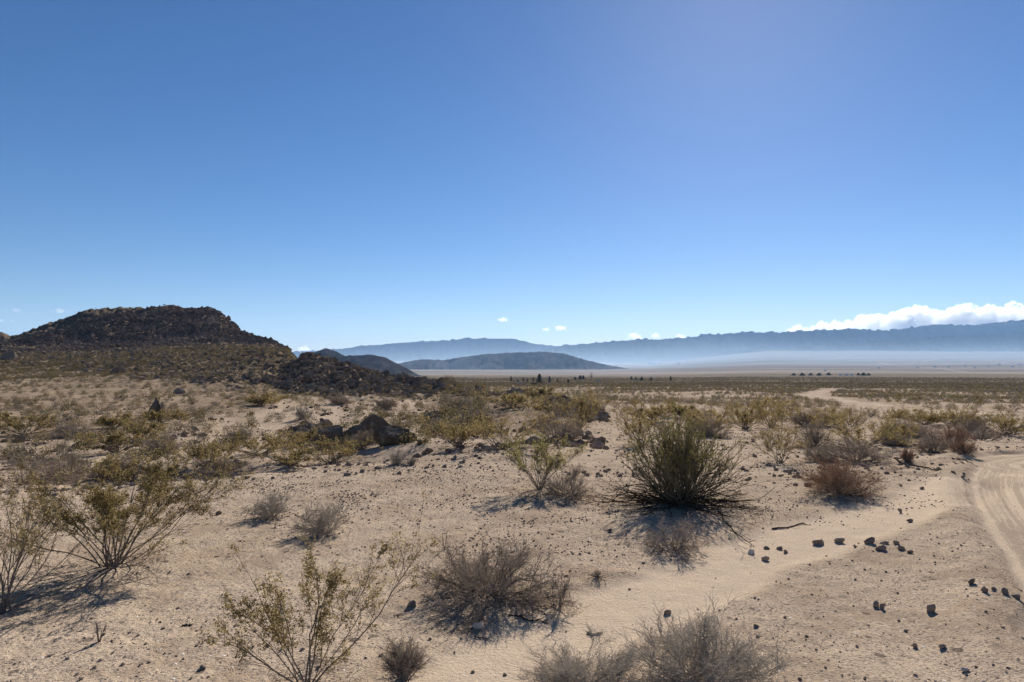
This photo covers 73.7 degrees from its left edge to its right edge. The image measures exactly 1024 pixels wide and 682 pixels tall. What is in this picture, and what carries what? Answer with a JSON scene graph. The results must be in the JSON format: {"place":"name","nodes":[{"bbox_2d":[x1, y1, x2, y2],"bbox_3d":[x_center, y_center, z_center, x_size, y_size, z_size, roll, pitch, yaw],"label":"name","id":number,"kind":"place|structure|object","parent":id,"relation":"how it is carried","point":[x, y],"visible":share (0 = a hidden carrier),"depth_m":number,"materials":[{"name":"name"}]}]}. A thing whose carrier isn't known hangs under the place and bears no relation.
{"place":"outdoors","nodes":[
{"label":"outdoors","id":0,"kind":"place"},
{"bbox_2d":[314,348,420,376],"bbox_3d":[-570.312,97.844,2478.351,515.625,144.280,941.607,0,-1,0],"label":"dark hill","id":1,"kind":"structure","parent":0,"point":[380,363],"depth_m":2410.06,"materials":[{"name":"grey stone"}]},
{"bbox_2d":[293,337,559,360],"bbox_3d":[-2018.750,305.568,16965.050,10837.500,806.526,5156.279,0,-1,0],"label":"range","id":2,"kind":"structure","parent":0,"point":[440,349],"depth_m":16635.55,"materials":[{"name":"blue stone"}]},
{"bbox_2d":[0,305,1023,681],"bbox_3d":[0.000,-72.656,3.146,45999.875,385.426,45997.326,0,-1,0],"label":"ground","id":3,"kind":"structure","parent":0,"point":[954,623],"depth_m":7.18,"materials":[{"name":"beige sand"}]},
{"bbox_2d":[0,351,17,359],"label":"boulder","id":4,"kind":"object","parent":3,"relation":"on","point":[8,355],"visible":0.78,"depth_m":181.24,"materials":[{"name":"stone"}]},
{"bbox_2d":[0,407,84,435],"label":"creosote bush","id":5,"kind":"object","parent":3,"relation":"on","point":[14,420],"visible":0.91,"depth_m":38.12,"materials":[{"name":"green plant"}]},
{"bbox_2d":[0,444,101,487],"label":"dry shrub","id":6,"kind":"object","parent":3,"relation":"on","point":[30,464],"visible":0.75,"depth_m":20.93,"materials":[{"name":"brown plant"}]},
{"bbox_2d":[32,430,71,460],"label":"dry shrub","id":7,"kind":"object","parent":3,"relation":"on","point":[63,450],"visible":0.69,"depth_m":27.03,"materials":[{"name":"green plant"}]},
{"bbox_2d":[36,447,99,480],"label":"dry shrub","id":8,"kind":"object","parent":3,"relation":"on","point":[73,462],"visible":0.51,"depth_m":22.95,"materials":[{"name":"brown plant"}]},
{"bbox_2d":[29,420,108,438],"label":"dry shrub","id":9,"kind":"object","parent":3,"relation":"on","point":[60,427],"visible":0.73,"depth_m":37.13,"materials":[{"name":"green plant"}]},
{"bbox_2d":[0,464,182,613],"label":"creosote bush","id":10,"kind":"object","parent":3,"relation":"on","point":[23,537],"visible":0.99,"depth_m":5.52,"materials":[{"name":"green plant"}]},
{"bbox_2d":[59,450,150,479],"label":"creosote bush","id":11,"kind":"object","parent":3,"relation":"on","point":[100,468],"visible":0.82,"depth_m":23.50,"materials":[{"name":"green plant"}]},
{"bbox_2d":[59,423,164,452],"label":"creosote bush","id":12,"kind":"object","parent":3,"relation":"on","point":[117,437],"visible":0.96,"depth_m":29.04,"materials":[{"name":"green plant"}]},
{"bbox_2d":[92,412,132,428],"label":"creosote bush","id":13,"kind":"object","parent":3,"relation":"on","point":[111,422],"visible":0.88,"depth_m":41.78,"materials":[{"name":"green plant"}]},
{"bbox_2d":[90,452,153,478],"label":"dry shrub","id":14,"kind":"object","parent":3,"relation":"on","point":[123,463],"visible":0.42,"depth_m":24.30,"materials":[{"name":"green plant"}]},
{"bbox_2d":[0,423,254,594],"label":"creosote bush","id":15,"kind":"object","parent":3,"relation":"on","point":[108,506],"visible":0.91,"depth_m":6.56,"materials":[{"name":"green plant"}]},
{"bbox_2d":[114,415,168,438],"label":"creosote bush","id":16,"kind":"object","parent":3,"relation":"on","point":[141,426],"visible":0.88,"depth_m":37.08,"materials":[{"name":"green plant"}]},
{"bbox_2d":[112,458,188,480],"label":"creosote bush","id":17,"kind":"object","parent":3,"relation":"on","point":[177,468],"visible":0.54,"depth_m":24.15,"materials":[{"name":"green plant"}]},
{"bbox_2d":[148,398,160,411],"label":"boulder","id":18,"kind":"object","parent":3,"relation":"on","point":[155,405],"visible":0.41,"depth_m":54.09,"materials":[{"name":"stone"}]},
{"bbox_2d":[134,435,183,454],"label":"dry shrub","id":19,"kind":"object","parent":3,"relation":"on","point":[156,445],"visible":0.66,"depth_m":29.02,"materials":[{"name":"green plant"}]},
{"bbox_2d":[135,408,190,422],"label":"creosote bush","id":20,"kind":"object","parent":3,"relation":"on","point":[160,415],"visible":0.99,"depth_m":47.05,"materials":[{"name":"green plant"}]},
{"bbox_2d":[162,429,245,466],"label":"creosote bush","id":21,"kind":"object","parent":3,"relation":"on","point":[201,454],"visible":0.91,"depth_m":25.19,"materials":[{"name":"green plant"}]},
{"bbox_2d":[186,457,268,475],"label":"dry shrub","id":22,"kind":"object","parent":3,"relation":"on","point":[235,467],"visible":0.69,"depth_m":24.54,"materials":[{"name":"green plant"}]},
{"bbox_2d":[0,304,461,395],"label":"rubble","id":23,"kind":"object","parent":3,"relation":"on","point":[238,336],"visible":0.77,"depth_m":328.58,"materials":[{"name":"brown stone"}]},
{"bbox_2d":[221,428,259,440],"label":"dry shrub","id":24,"kind":"object","parent":3,"relation":"on","point":[231,434],"visible":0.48,"depth_m":35.55,"materials":[{"name":"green plant"}]},
{"bbox_2d":[220,391,289,405],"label":"creosote bush","id":25,"kind":"object","parent":3,"relation":"on","point":[264,399],"visible":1,"depth_m":64.34,"materials":[{"name":"green plant"}]},
{"bbox_2d":[203,429,307,459],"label":"creosote bush","id":26,"kind":"object","parent":3,"relation":"on","point":[264,445],"visible":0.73,"depth_m":27.91,"materials":[{"name":"green plant"}]},
{"bbox_2d":[240,489,298,519],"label":"dry shrub","id":27,"kind":"object","parent":3,"relation":"on","point":[272,502],"visible":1,"depth_m":8.57,"materials":[{"name":"plant"}]},
{"bbox_2d":[256,442,322,465],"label":"creosote bush","id":28,"kind":"object","parent":3,"relation":"on","point":[295,455],"visible":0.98,"depth_m":25.28,"materials":[{"name":"green plant"}]},
{"bbox_2d":[266,426,317,445],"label":"creosote bush","id":29,"kind":"object","parent":3,"relation":"on","point":[308,432],"visible":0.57,"depth_m":31.65,"materials":[{"name":"green plant"}]},
{"bbox_2d":[292,404,313,419],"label":"dry shrub","id":30,"kind":"object","parent":3,"relation":"on","point":[301,413],"visible":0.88,"depth_m":47.72,"materials":[{"name":"grey plant"}]},
{"bbox_2d":[0,351,609,491],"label":"gravel","id":31,"kind":"structure","parent":3,"relation":"on","point":[600,444],"depth_m":26.37,"materials":[{"name":"beige gravel"}]},
{"bbox_2d":[0,341,610,444],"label":"rubble","id":32,"kind":"object","parent":3,"relation":"on","point":[339,373],"visible":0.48,"depth_m":115.72,"materials":[{"name":"brown stone"}]},
{"bbox_2d":[284,490,350,538],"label":"dry shrub","id":33,"kind":"object","parent":3,"relation":"on","point":[322,520],"visible":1,"depth_m":7.75,"materials":[{"name":"grey plant"}]},
{"bbox_2d":[199,488,442,681],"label":"creosote bush","id":34,"kind":"object","parent":3,"relation":"on","point":[333,583],"visible":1,"depth_m":4.09,"materials":[{"name":"green plant"}]},
{"bbox_2d":[316,425,342,445],"bbox_3d":[-8.344,4.406,31.358,1.258,1.052,0.661,1,-2,-35],"label":"boulder","id":35,"kind":"object","parent":3,"relation":"on","point":[329,432],"visible":0.59,"depth_m":31.13,"materials":[{"name":"stone"}]},
{"bbox_2d":[272,428,387,463],"bbox_3d":[-7.337,4.113,26.551,4.420,1.344,3.304,0,-1,15],"label":"creosote bush","id":36,"kind":"object","parent":3,"relation":"on","point":[346,450],"visible":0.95,"depth_m":26.56,"materials":[{"name":"green plant"}]},
{"bbox_2d":[321,394,354,404],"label":"dry shrub","id":37,"kind":"object","parent":3,"relation":"on","point":[337,400],"visible":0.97,"depth_m":68.24,"materials":[{"name":"grey plant"}]},
{"bbox_2d":[344,429,377,450],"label":"dry shrub","id":38,"kind":"object","parent":3,"relation":"on","point":[364,441],"visible":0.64,"depth_m":28.74,"materials":[{"name":"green plant"}]},
{"bbox_2d":[342,414,389,442],"bbox_3d":[-6.941,4.266,31.952,3.380,1.707,1.287,0,-2,-18],"label":"boulder","id":39,"kind":"object","parent":3,"relation":"on","point":[373,422],"visible":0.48,"depth_m":31.59,"materials":[{"name":"stone"}]},
{"bbox_2d":[369,396,398,409],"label":"dry shrub","id":40,"kind":"object","parent":3,"relation":"on","point":[386,404],"visible":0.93,"depth_m":58.15,"materials":[{"name":"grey plant"}]},
{"bbox_2d":[374,425,415,446],"bbox_3d":[-4.947,4.104,28.839,1.793,1.014,0.974,0,-1,-6],"label":"boulder","id":41,"kind":"object","parent":3,"relation":"on","point":[386,436],"visible":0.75,"depth_m":28.79,"materials":[{"name":"stone"}]},
{"bbox_2d":[388,449,409,465],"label":"dry shrub","id":42,"kind":"object","parent":3,"relation":"on","point":[397,461],"visible":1,"depth_m":12.80,"materials":[{"name":"grey plant"}]},
{"bbox_2d":[417,412,497,446],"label":"creosote bush","id":43,"kind":"object","parent":3,"relation":"on","point":[462,435],"visible":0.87,"depth_m":26.09,"materials":[{"name":"green plant"}]},
{"bbox_2d":[452,406,499,422],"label":"dry shrub","id":44,"kind":"object","parent":3,"relation":"on","point":[470,410],"visible":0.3,"depth_m":38.53,"materials":[{"name":"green plant"}]},
{"bbox_2d":[407,527,584,639],"bbox_3d":[-0.220,2.011,5.717,1.450,0.834,1.546,1,-2,-30],"label":"dry shrub","id":45,"kind":"object","parent":3,"relation":"on","point":[480,577],"visible":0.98,"depth_m":5.66,"materials":[{"name":"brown plant"}]},
{"bbox_2d":[469,388,547,407],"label":"creosote bush","id":46,"kind":"object","parent":3,"relation":"on","point":[509,396],"visible":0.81,"depth_m":50.50,"materials":[{"name":"green plant"}]},
{"bbox_2d":[0,307,1023,474],"bbox_3d":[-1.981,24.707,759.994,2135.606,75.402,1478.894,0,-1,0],"label":"scrub","id":47,"kind":"object","parent":3,"relation":"on","point":[898,396],"visible":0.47,"depth_m":143.46,"materials":[{"name":"green plant"}]},
{"bbox_2d":[0,429,1023,681],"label":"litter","id":48,"kind":"object","parent":3,"relation":"on","point":[454,585],"visible":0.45,"depth_m":8.44,"materials":[{"name":"brown plant"}]},
{"bbox_2d":[0,372,1023,499],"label":"gravel","id":49,"kind":"structure","parent":3,"relation":"on","point":[444,466],"depth_m":12.87,"materials":[{"name":"stone"}]},
{"bbox_2d":[443,392,582,449],"bbox_3d":[-0.039,1.806,15.296,3.123,1.324,3.214,0,-1,0],"label":"creosote bush","id":50,"kind":"object","parent":3,"relation":"on","point":[480,430],"visible":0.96,"depth_m":15.31,"materials":[{"name":"green plant"}]},
{"bbox_2d":[522,383,558,398],"bbox_3d":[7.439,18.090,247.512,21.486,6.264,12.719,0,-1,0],"label":"creosote bush","id":51,"kind":"object","parent":3,"relation":"on","point":[540,391],"visible":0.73,"depth_m":246.16,"materials":[{"name":"green plant"}]},
{"bbox_2d":[136,444,944,558],"bbox_3d":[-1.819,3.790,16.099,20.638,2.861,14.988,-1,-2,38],"label":"gravel","id":52,"kind":"structure","parent":3,"relation":"on","point":[481,501],"depth_m":9.75,"materials":[{"name":"stone"}]},
{"bbox_2d":[499,428,587,488],"bbox_3d":[0.478,1.788,10.399,1.415,1.000,1.284,0,-1,0],"label":"creosote bush","id":53,"kind":"object","parent":3,"relation":"on","point":[543,457],"visible":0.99,"depth_m":10.35,"materials":[{"name":"green plant"}]},
{"bbox_2d":[523,397,570,415],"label":"creosote bush","id":54,"kind":"object","parent":3,"relation":"on","point":[545,408],"visible":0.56,"depth_m":40.00,"materials":[{"name":"green plant"}]},
{"bbox_2d":[519,395,585,441],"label":"dry shrub","id":55,"kind":"object","parent":3,"relation":"on","point":[558,428],"visible":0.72,"depth_m":21.10,"materials":[{"name":"brown plant"}]},
{"bbox_2d":[536,568,576,608],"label":"dry shrub","id":56,"kind":"object","parent":3,"relation":"on","point":[566,584],"visible":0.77,"depth_m":5.54,"materials":[{"name":"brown plant"}]},
{"bbox_2d":[531,460,599,504],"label":"dry shrub","id":57,"kind":"object","parent":3,"relation":"on","point":[574,487],"visible":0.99,"depth_m":9.96,"materials":[{"name":"brown plant"}]},
{"bbox_2d":[551,408,588,436],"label":"creosote bush","id":58,"kind":"object","parent":3,"relation":"on","point":[576,421],"visible":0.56,"depth_m":23.45,"materials":[{"name":"green plant"}]},
{"bbox_2d":[554,383,617,427],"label":"creosote bush","id":59,"kind":"object","parent":3,"relation":"on","point":[582,404],"visible":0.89,"depth_m":29.22,"materials":[{"name":"green plant"}]},
{"bbox_2d":[514,622,660,681],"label":"dry shrub","id":60,"kind":"object","parent":3,"relation":"on","point":[564,665],"visible":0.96,"depth_m":4.19,"materials":[{"name":"plant"}]},
{"bbox_2d":[608,402,677,446],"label":"creosote bush","id":61,"kind":"object","parent":3,"relation":"on","point":[639,431],"visible":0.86,"depth_m":19.47,"materials":[{"name":"green plant"}]},
{"bbox_2d":[625,402,676,420],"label":"creosote bush","id":62,"kind":"object","parent":3,"relation":"on","point":[654,411],"visible":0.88,"depth_m":41.39,"materials":[{"name":"green plant"}]},
{"bbox_2d":[640,513,710,561],"bbox_3d":[1.705,2.072,7.153,0.854,0.591,0.841,0,-1,0],"label":"dry shrub","id":63,"kind":"object","parent":3,"relation":"on","point":[684,534],"visible":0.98,"depth_m":7.16,"materials":[{"name":"brown plant"}]},
{"bbox_2d":[587,401,774,517],"bbox_3d":[2.336,1.540,9.514,2.690,1.435,2.855,0,-1,0],"label":"green bush","id":64,"kind":"object","parent":3,"relation":"on","point":[682,465],"visible":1,"depth_m":9.23,"materials":[{"name":"green plant"}]},
{"bbox_2d":[664,401,712,417],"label":"creosote bush","id":65,"kind":"object","parent":3,"relation":"on","point":[690,409],"visible":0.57,"depth_m":49.05,"materials":[{"name":"green plant"}]},
{"bbox_2d":[610,591,801,681],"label":"dry shrub","id":66,"kind":"object","parent":3,"relation":"on","point":[710,667],"visible":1,"depth_m":4.10,"materials":[{"name":"grey plant"}]},
{"bbox_2d":[670,410,748,432],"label":"creosote bush","id":67,"kind":"object","parent":3,"relation":"on","point":[717,421],"visible":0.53,"depth_m":27.10,"materials":[{"name":"green plant"}]},
{"bbox_2d":[691,413,732,439],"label":"dry shrub","id":68,"kind":"object","parent":3,"relation":"on","point":[714,431],"visible":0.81,"depth_m":26.16,"materials":[{"name":"grey plant"}]},
{"bbox_2d":[690,405,733,427],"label":"creosote bush","id":69,"kind":"object","parent":3,"relation":"on","point":[723,416],"visible":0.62,"depth_m":34.19,"materials":[{"name":"green plant"}]},
{"bbox_2d":[719,398,776,429],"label":"creosote bush","id":70,"kind":"object","parent":3,"relation":"on","point":[744,414],"visible":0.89,"depth_m":32.40,"materials":[{"name":"green plant"}]},
{"bbox_2d":[737,394,801,427],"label":"creosote bush","id":71,"kind":"object","parent":3,"relation":"on","point":[778,413],"visible":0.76,"depth_m":35.73,"materials":[{"name":"green plant"}]},
{"bbox_2d":[752,417,798,440],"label":"creosote bush","id":72,"kind":"object","parent":3,"relation":"on","point":[781,431],"visible":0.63,"depth_m":22.81,"materials":[{"name":"green plant"}]},
{"bbox_2d":[741,418,812,462],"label":"creosote bush","id":73,"kind":"object","parent":3,"relation":"on","point":[768,435],"visible":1,"depth_m":14.50,"materials":[{"name":"green plant"}]},
{"bbox_2d":[784,409,829,426],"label":"dry shrub","id":74,"kind":"object","parent":3,"relation":"on","point":[796,420],"visible":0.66,"depth_m":37.23,"materials":[{"name":"grey plant"}]},
{"bbox_2d":[790,418,838,448],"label":"dry shrub","id":75,"kind":"object","parent":3,"relation":"on","point":[814,438],"visible":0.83,"depth_m":18.76,"materials":[{"name":"brown plant"}]},
{"bbox_2d":[785,405,848,425],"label":"creosote bush","id":76,"kind":"object","parent":3,"relation":"on","point":[827,416],"visible":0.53,"depth_m":37.38,"materials":[{"name":"green plant"}]},
{"bbox_2d":[800,445,845,461],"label":"dry shrub","id":77,"kind":"object","parent":3,"relation":"on","point":[821,458],"visible":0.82,"depth_m":14.57,"materials":[{"name":"brown plant"}]},
{"bbox_2d":[788,453,891,501],"bbox_3d":[4.879,2.024,10.195,1.438,0.690,1.594,-1,-2,29],"label":"dry shrub","id":78,"kind":"object","parent":3,"relation":"on","point":[837,481],"visible":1,"depth_m":10.13,"materials":[{"name":"brown plant"}]},
{"bbox_2d":[824,412,867,431],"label":"creosote bush","id":79,"kind":"object","parent":3,"relation":"on","point":[864,419],"visible":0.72,"depth_m":32.31,"materials":[{"name":"green plant"}]},
{"bbox_2d":[773,399,919,449],"bbox_3d":[9.039,2.216,18.389,3.523,1.402,2.739,0,-1,0],"label":"creosote bush","id":80,"kind":"object","parent":3,"relation":"on","point":[842,431],"visible":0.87,"depth_m":17.96,"materials":[{"name":"green plant"}]},
{"bbox_2d":[829,404,872,424],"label":"creosote bush","id":81,"kind":"object","parent":3,"relation":"on","point":[849,412],"visible":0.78,"depth_m":38.54,"materials":[{"name":"green plant"}]},
{"bbox_2d":[804,434,898,466],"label":"dry shrub","id":82,"kind":"object","parent":3,"relation":"on","point":[865,454],"visible":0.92,"depth_m":14.48,"materials":[{"name":"brown plant"}]},
{"bbox_2d":[871,412,920,441],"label":"creosote bush","id":83,"kind":"object","parent":3,"relation":"on","point":[905,430],"visible":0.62,"depth_m":19.69,"materials":[{"name":"green plant"}]},
{"bbox_2d":[879,433,912,446],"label":"dry shrub","id":84,"kind":"object","parent":3,"relation":"on","point":[889,441],"visible":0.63,"depth_m":18.99,"materials":[{"name":"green plant"}]},
{"bbox_2d":[899,447,914,464],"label":"dry shrub","id":85,"kind":"object","parent":3,"relation":"on","point":[906,455],"visible":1,"depth_m":14.45,"materials":[{"name":"brown plant"}]},
{"bbox_2d":[874,407,954,424],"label":"creosote bush","id":86,"kind":"object","parent":3,"relation":"on","point":[919,416],"visible":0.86,"depth_m":39.01,"materials":[{"name":"green plant"}]},
{"bbox_2d":[885,417,943,437],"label":"dry shrub","id":87,"kind":"object","parent":3,"relation":"on","point":[919,433],"visible":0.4,"depth_m":25.49,"materials":[{"name":"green plant"}]},
{"bbox_2d":[896,427,956,452],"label":"dry shrub","id":88,"kind":"object","parent":3,"relation":"on","point":[929,442],"visible":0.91,"depth_m":17.07,"materials":[{"name":"brown plant"}]},
{"bbox_2d":[925,420,976,445],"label":"dry shrub","id":89,"kind":"object","parent":3,"relation":"on","point":[958,436],"visible":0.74,"depth_m":19.54,"materials":[{"name":"brown plant"}]},
{"bbox_2d":[927,407,981,425],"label":"creosote bush","id":90,"kind":"object","parent":3,"relation":"on","point":[944,415],"visible":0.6,"depth_m":37.59,"materials":[{"name":"green plant"}]},
{"bbox_2d":[948,438,981,453],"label":"dry shrub","id":91,"kind":"object","parent":3,"relation":"on","point":[963,448],"visible":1,"depth_m":15.94,"materials":[{"name":"brown plant"}]},
{"bbox_2d":[941,408,994,434],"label":"dry shrub","id":92,"kind":"object","parent":3,"relation":"on","point":[969,426],"visible":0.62,"depth_m":28.37,"materials":[{"name":"brown plant"}]},
{"bbox_2d":[968,430,995,438],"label":"dry shrub","id":93,"kind":"object","parent":3,"relation":"on","point":[976,434],"visible":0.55,"depth_m":26.37,"materials":[{"name":"plant"}]},
{"bbox_2d":[941,409,1023,434],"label":"creosote bush","id":94,"kind":"object","parent":3,"relation":"on","point":[999,421],"visible":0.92,"depth_m":27.90,"materials":[{"name":"green plant"}]},
{"bbox_2d":[958,414,1009,440],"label":"dry shrub","id":95,"kind":"object","parent":3,"relation":"on","point":[984,430],"visible":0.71,"depth_m":21.09,"materials":[{"name":"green plant"}]},
{"bbox_2d":[0,0,1023,351],"label":"sky","id":96,"kind":"structure","parent":0,"point":[315,175],"materials":[{"name":"blue"}]},
{"bbox_2d":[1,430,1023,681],"bbox_3d":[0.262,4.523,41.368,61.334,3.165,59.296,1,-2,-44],"label":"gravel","id":97,"kind":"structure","parent":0,"point":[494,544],"depth_m":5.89,"materials":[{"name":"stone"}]},
{"bbox_2d":[399,352,627,369],"bbox_3d":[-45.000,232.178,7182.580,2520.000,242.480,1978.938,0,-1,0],"label":"brown hill","id":98,"kind":"structure","parent":0,"point":[529,360],"depth_m":6996.86,"materials":[{"name":"stone"}]},
{"bbox_2d":[382,474,972,681],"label":"path","id":99,"kind":"structure","parent":0,"point":[675,587],"depth_m":5.99,"materials":[{"name":"beige sand"}]},
{"bbox_2d":[370,633,436,681],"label":"dry shrub","id":100,"kind":"object","parent":99,"relation":"on","point":[402,666],"visible":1,"depth_m":4.28,"materials":[{"name":"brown plant"}]},
{"bbox_2d":[529,320,1023,362],"bbox_3d":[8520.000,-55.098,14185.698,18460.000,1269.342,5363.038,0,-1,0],"label":"range","id":101,"kind":"structure","parent":0,"point":[644,350],"depth_m":13893.56,"materials":[{"name":"blue stone"}]},
{"bbox_2d":[630,388,1023,415],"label":"wash track","id":102,"kind":"structure","parent":0,"point":[816,394],"depth_m":122.43,"materials":[{"name":"beige sand"}]},
{"bbox_2d":[667,332,1023,361],"bbox_3d":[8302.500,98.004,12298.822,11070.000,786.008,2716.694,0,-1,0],"label":"foothill range","id":103,"kind":"structure","parent":0,"point":[1003,342],"depth_m":12191.71,"materials":[{"name":"blue stone"}]},
{"bbox_2d":[959,453,1023,637],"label":"dirt road","id":104,"kind":"structure","parent":0,"point":[995,484],"depth_m":10.12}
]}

